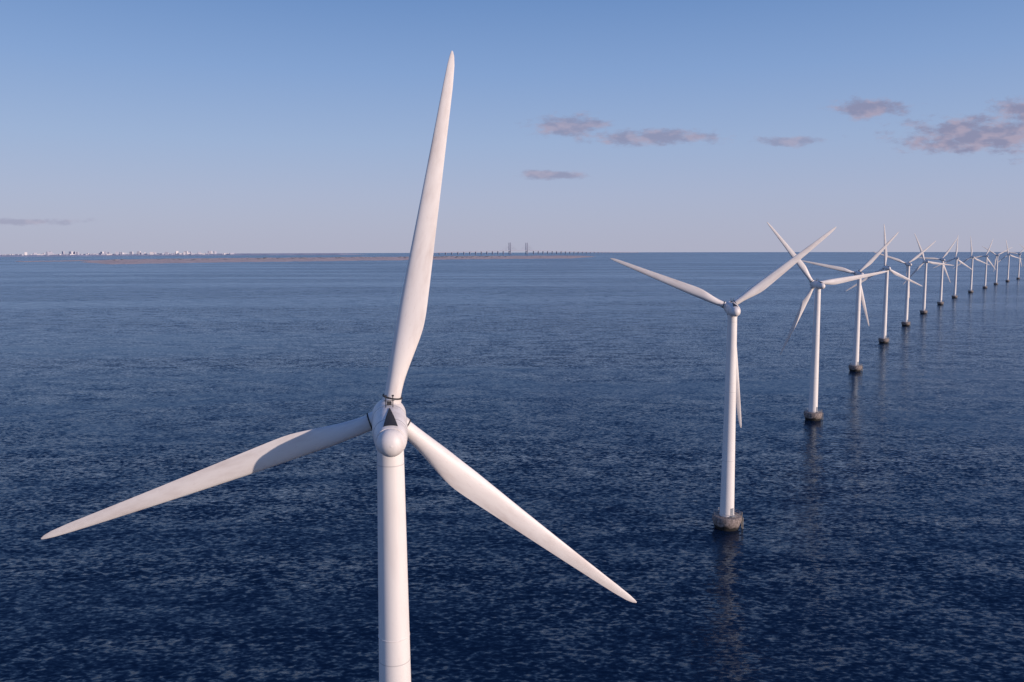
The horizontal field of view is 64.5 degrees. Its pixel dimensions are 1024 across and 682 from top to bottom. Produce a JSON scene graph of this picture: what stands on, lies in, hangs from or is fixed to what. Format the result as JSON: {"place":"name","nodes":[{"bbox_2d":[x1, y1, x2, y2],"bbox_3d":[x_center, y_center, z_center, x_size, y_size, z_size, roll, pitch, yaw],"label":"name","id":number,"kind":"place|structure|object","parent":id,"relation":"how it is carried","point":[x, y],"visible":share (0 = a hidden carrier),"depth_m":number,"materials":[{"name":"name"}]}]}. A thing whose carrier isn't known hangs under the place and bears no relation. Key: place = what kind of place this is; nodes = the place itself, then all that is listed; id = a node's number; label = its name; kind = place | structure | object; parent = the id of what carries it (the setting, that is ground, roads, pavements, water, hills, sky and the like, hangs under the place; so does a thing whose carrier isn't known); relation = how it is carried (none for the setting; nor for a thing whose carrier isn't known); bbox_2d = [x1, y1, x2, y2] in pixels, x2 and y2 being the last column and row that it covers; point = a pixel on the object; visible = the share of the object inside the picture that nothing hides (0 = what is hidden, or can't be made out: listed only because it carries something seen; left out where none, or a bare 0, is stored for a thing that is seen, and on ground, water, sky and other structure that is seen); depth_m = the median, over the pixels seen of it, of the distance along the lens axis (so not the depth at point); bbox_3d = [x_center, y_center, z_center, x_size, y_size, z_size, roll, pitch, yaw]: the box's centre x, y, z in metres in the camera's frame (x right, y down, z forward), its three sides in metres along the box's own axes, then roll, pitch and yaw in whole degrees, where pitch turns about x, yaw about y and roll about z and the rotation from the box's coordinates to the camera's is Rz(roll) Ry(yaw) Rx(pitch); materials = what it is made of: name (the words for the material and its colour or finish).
{"place":"outdoors","nodes":[
{"label":"outdoors","id":0,"kind":"place"},
{"bbox_2d":[0,252,1023,681],"bbox_3d":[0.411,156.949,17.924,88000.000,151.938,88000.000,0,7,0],"label":"sea water","id":1,"kind":"structure","parent":0,"point":[576,404],"depth_m":300.45,"materials":[{"name":"blue liquid"}]},
{"bbox_2d":[16,260,91,261],"bbox_3d":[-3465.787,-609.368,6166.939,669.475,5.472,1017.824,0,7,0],"label":"sand bar","id":2,"kind":"object","parent":1,"relation":"on","point":[50,261],"visible":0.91,"depth_m":5877.40,"materials":[{"name":"beige sand"}]},
{"bbox_2d":[0,253,360,256],"bbox_3d":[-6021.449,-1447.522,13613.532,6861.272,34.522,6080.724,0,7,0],"label":"distant coast","id":3,"kind":"structure","parent":1,"relation":"on","point":[185,255],"depth_m":12438.56},
{"bbox_2d":[0,251,236,255],"bbox_3d":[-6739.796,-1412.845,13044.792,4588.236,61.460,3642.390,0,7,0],"label":"distant city","id":4,"kind":"object","parent":3,"relation":"on","point":[121,253],"visible":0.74,"depth_m":12619.36},
{"bbox_2d":[80,256,592,263],"bbox_3d":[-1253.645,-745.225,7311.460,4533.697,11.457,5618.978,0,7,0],"label":"flat island","id":5,"kind":"structure","parent":1,"relation":"on","point":[153,261],"depth_m":6422.32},
{"bbox_2d":[113,256,562,260],"bbox_3d":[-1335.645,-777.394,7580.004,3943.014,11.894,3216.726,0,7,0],"label":"distant trees","id":6,"kind":"object","parent":5,"relation":"on","point":[341,257],"visible":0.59,"depth_m":7612.06,"materials":[{"name":"green plant"}]},
{"bbox_2d":[41,51,636,681],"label":"wind turbine","id":7,"kind":"object","parent":1,"relation":"in","point":[389,425],"visible":1,"depth_m":82.44,"materials":[{"name":"paint"}]},
{"bbox_2d":[434,243,637,254],"bbox_3d":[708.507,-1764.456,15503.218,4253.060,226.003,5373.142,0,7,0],"label":"cable stayed bridge","id":8,"kind":"structure","parent":1,"relation":"on","point":[526,250],"depth_m":14768.03,"materials":[{"name":"concrete"}]},
{"bbox_2d":[610,227,835,530],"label":"wind turbine","id":9,"kind":"object","parent":1,"relation":"in","point":[726,517],"visible":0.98,"depth_m":235.21,"materials":[{"name":"paint"}]},
{"bbox_2d":[767,222,886,420],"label":"wind turbine","id":10,"kind":"object","parent":1,"relation":"in","point":[812,413],"visible":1,"depth_m":385.50,"materials":[{"name":"paint"}]},
{"bbox_2d":[802,233,897,371],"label":"wind turbine","id":11,"kind":"object","parent":1,"relation":"in","point":[854,366],"visible":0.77,"depth_m":538.73,"materials":[{"name":"paint"}]},
{"bbox_2d":[846,225,921,342],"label":"wind turbine","id":12,"kind":"object","parent":1,"relation":"in","point":[883,339],"visible":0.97,"depth_m":698.90,"materials":[{"name":"paint"}]},
{"bbox_2d":[874,241,935,325],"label":"wind turbine","id":13,"kind":"object","parent":1,"relation":"in","point":[906,322],"visible":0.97,"depth_m":852.77,"materials":[{"name":"paint"}]},
{"bbox_2d":[903,233,953,313],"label":"wind turbine","id":14,"kind":"object","parent":1,"relation":"in","point":[923,311],"visible":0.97,"depth_m":1008.07,"materials":[{"name":"paint"}]},
{"bbox_2d":[918,239,956,304],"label":"wind turbine","id":15,"kind":"object","parent":1,"relation":"in","point":[940,302],"visible":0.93,"depth_m":1165.84,"materials":[{"name":"paint"}]},
{"bbox_2d":[934,237,972,297],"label":"wind turbine","id":16,"kind":"object","parent":1,"relation":"in","point":[955,281],"visible":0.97,"depth_m":1318.86,"materials":[{"name":"paint"}]},
{"bbox_2d":[954,236,988,292],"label":"wind turbine","id":17,"kind":"object","parent":1,"relation":"in","point":[971,277],"visible":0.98,"depth_m":1474.05,"materials":[{"name":"paint"}]},
{"bbox_2d":[970,240,995,287],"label":"wind turbine","id":18,"kind":"object","parent":1,"relation":"in","point":[985,276],"visible":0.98,"depth_m":1629.66,"materials":[{"name":"paint"}]},
{"bbox_2d":[982,246,1011,284],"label":"wind turbine","id":19,"kind":"object","parent":1,"relation":"in","point":[996,263],"visible":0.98,"depth_m":1788.91,"materials":[{"name":"paint"}]},
{"bbox_2d":[998,241,1020,281],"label":"wind turbine","id":20,"kind":"object","parent":1,"relation":"in","point":[1008,280],"visible":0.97,"depth_m":1943.34,"materials":[{"name":"paint"}]},
{"bbox_2d":[1005,249,1023,278],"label":"wind turbine","id":21,"kind":"object","parent":1,"relation":"in","point":[1018,277],"visible":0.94,"depth_m":2096.86,"materials":[{"name":"paint"}]},
{"bbox_2d":[0,0,1023,254],"label":"sky","id":22,"kind":"structure","parent":0,"point":[147,126],"materials":[{"name":"blue"}]}
]}

